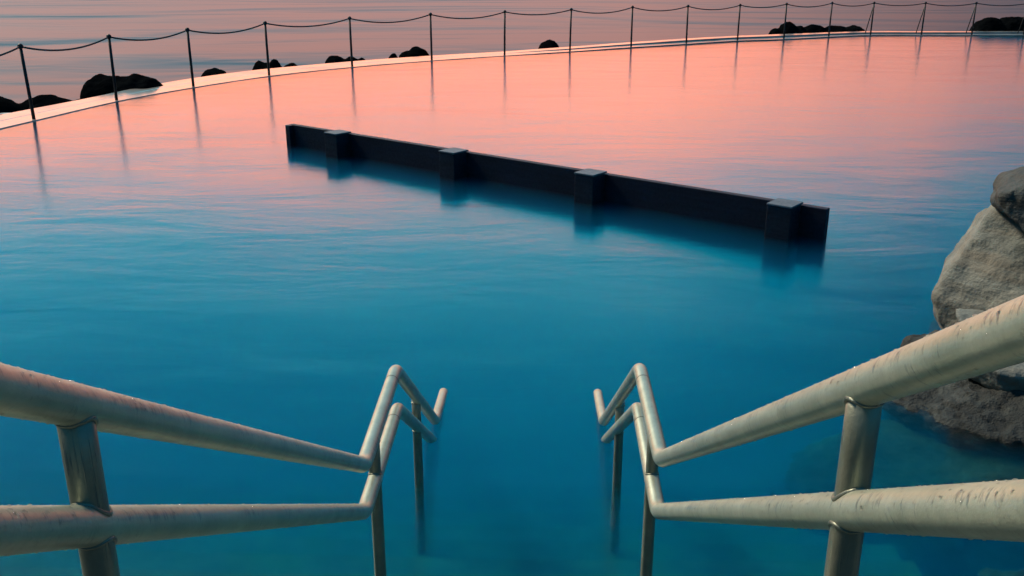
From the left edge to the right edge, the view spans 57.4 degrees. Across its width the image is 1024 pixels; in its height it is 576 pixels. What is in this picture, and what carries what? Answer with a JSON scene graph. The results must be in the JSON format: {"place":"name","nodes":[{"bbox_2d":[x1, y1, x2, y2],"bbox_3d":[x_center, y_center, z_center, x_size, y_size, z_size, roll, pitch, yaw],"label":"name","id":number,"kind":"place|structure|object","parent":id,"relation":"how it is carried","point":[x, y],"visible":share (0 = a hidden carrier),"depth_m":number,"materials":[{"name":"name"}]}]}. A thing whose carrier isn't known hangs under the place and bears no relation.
{"place":"outdoors","nodes":[
{"label":"outdoors","id":0,"kind":"place"},
{"bbox_2d":[0,36,1023,575],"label":"pool water","id":1,"kind":"structure","parent":0,"point":[224,252],"depth_m":7.64,"materials":[{"name":"blue liquid"}]},
{"bbox_2d":[893,330,1023,444],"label":"shore rock","id":2,"kind":"object","parent":1,"relation":"in","point":[969,404],"visible":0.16,"depth_m":5.45,"materials":[{"name":"grey stone"}]},
{"bbox_2d":[956,308,1023,390],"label":"shore rock","id":3,"kind":"object","parent":2,"relation":"on","point":[1010,378],"visible":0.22,"depth_m":5.51,"materials":[{"name":"stone"}]},
{"bbox_2d":[931,205,1023,329],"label":"boulder","id":4,"kind":"object","parent":1,"relation":"in","point":[983,268],"visible":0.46,"depth_m":6.49,"materials":[{"name":"stone"}]},
{"bbox_2d":[990,166,1023,231],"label":"boulder","id":5,"kind":"object","parent":4,"relation":"on","point":[1007,197],"visible":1,"depth_m":6.16,"materials":[{"name":"stone"}]},
{"bbox_2d":[0,0,1023,102],"bbox_3d":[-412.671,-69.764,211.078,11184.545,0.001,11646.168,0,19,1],"label":"sea","id":6,"kind":"structure","parent":0,"point":[53,24],"depth_m":45.19,"materials":[{"name":"pink liquid"}]},
{"bbox_2d":[33,103,45,107],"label":"sea rock","id":7,"kind":"object","parent":6,"relation":"in","point":[38,105],"visible":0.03,"depth_m":17.62,"materials":[{"name":"black stone"}]},
{"bbox_2d":[0,94,80,112],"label":"sea rock","id":8,"kind":"object","parent":6,"relation":"in","point":[8,105],"visible":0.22,"depth_m":18.61,"materials":[{"name":"black stone"}]},
{"bbox_2d":[80,73,162,98],"bbox_3d":[-8.357,-3.861,20.414,1.909,1.602,1.591,0,19,1],"label":"sea rock","id":9,"kind":"object","parent":6,"relation":"in","point":[97,85],"visible":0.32,"depth_m":19.86,"materials":[{"name":"black stone"}]},
{"bbox_2d":[201,68,225,76],"bbox_3d":[-7.347,-4.859,23.273,0.883,1.202,0.976,0,19,1],"label":"sea rock","id":10,"kind":"object","parent":6,"relation":"in","point":[212,71],"visible":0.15,"depth_m":22.96,"materials":[{"name":"black stone"}]},
{"bbox_2d":[252,59,296,69],"bbox_3d":[-6.312,-5.501,25.139,1.570,1.273,0.998,0,19,1],"label":"sea rock","id":11,"kind":"object","parent":6,"relation":"in","point":[273,63],"visible":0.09,"depth_m":24.82,"materials":[{"name":"black stone"}]},
{"bbox_2d":[325,56,364,63],"bbox_3d":[-4.717,-6.022,26.718,1.378,1.193,0.988,0,19,1],"label":"sea rock","id":12,"kind":"object","parent":6,"relation":"in","point":[333,59],"visible":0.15,"depth_m":26.41,"materials":[{"name":"black stone"}]},
{"bbox_2d":[388,53,397,58],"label":"sea rock","id":13,"kind":"object","parent":6,"relation":"in","point":[393,55],"visible":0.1,"depth_m":27.76,"materials":[{"name":"black stone"}]},
{"bbox_2d":[399,46,429,57],"bbox_3d":[-2.925,-6.597,28.274,1.113,1.368,0.978,0,19,1],"label":"sea rock","id":14,"kind":"object","parent":6,"relation":"in","point":[415,51],"visible":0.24,"depth_m":27.90,"materials":[{"name":"black stone"}]},
{"bbox_2d":[538,39,558,48],"bbox_3d":[1.213,-7.553,31.118,0.836,1.369,0.972,0,19,1],"label":"sea rock","id":15,"kind":"object","parent":6,"relation":"in","point":[549,43],"visible":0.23,"depth_m":30.75,"materials":[{"name":"black stone"}]},
{"bbox_2d":[768,22,806,34],"bbox_3d":[10.693,-9.426,36.577,1.629,1.910,1.185,0,19,1],"label":"sea rock","id":16,"kind":"object","parent":6,"relation":"in","point":[791,28],"visible":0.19,"depth_m":36.12,"materials":[{"name":"black stone"}]},
{"bbox_2d":[804,24,864,32],"bbox_3d":[12.652,-9.625,37.143,2.837,1.621,1.283,0,19,1],"label":"sea rock","id":17,"kind":"object","parent":6,"relation":"in","point":[812,28],"visible":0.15,"depth_m":36.66,"materials":[{"name":"black stone"}]},
{"bbox_2d":[969,17,1023,30],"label":"sea rock","id":18,"kind":"object","parent":6,"relation":"in","point":[1000,24],"visible":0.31,"depth_m":36.93,"materials":[{"name":"black stone"}]},
{"label":"pool floor","id":19,"kind":"structure","parent":0,"visible":0},
{"bbox_2d":[0,31,1023,128],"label":"pool wall","id":20,"kind":"structure","parent":19,"relation":"on","point":[7,120],"depth_m":25.47,"materials":[{"name":"concrete"}]},
{"bbox_2d":[0,2,1023,118],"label":"chain fence","id":21,"kind":"object","parent":20,"relation":"on","point":[20,46],"visible":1,"depth_m":24.57,"materials":[{"name":"metal"}]},
{"bbox_2d":[285,124,829,240],"bbox_3d":[-0.184,-0.707,11.549,8.058,1.854,0.330,15,24,36],"label":"pool barrier","id":22,"kind":"object","parent":19,"relation":"on","point":[783,219],"visible":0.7,"depth_m":10.42,"materials":[{"name":"paint"}]},
{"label":"pool steps","id":23,"kind":"object","parent":19,"relation":"on","visible":0},
{"bbox_2d":[0,362,446,575],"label":"handrail","id":24,"kind":"object","parent":23,"relation":"on","point":[92,525],"visible":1,"depth_m":1.36,"materials":[{"name":"metal"}]},
{"bbox_2d":[594,295,1023,575],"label":"handrail","id":25,"kind":"object","parent":23,"relation":"on","point":[851,510],"visible":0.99,"depth_m":1.22,"materials":[{"name":"metal"}]}
]}

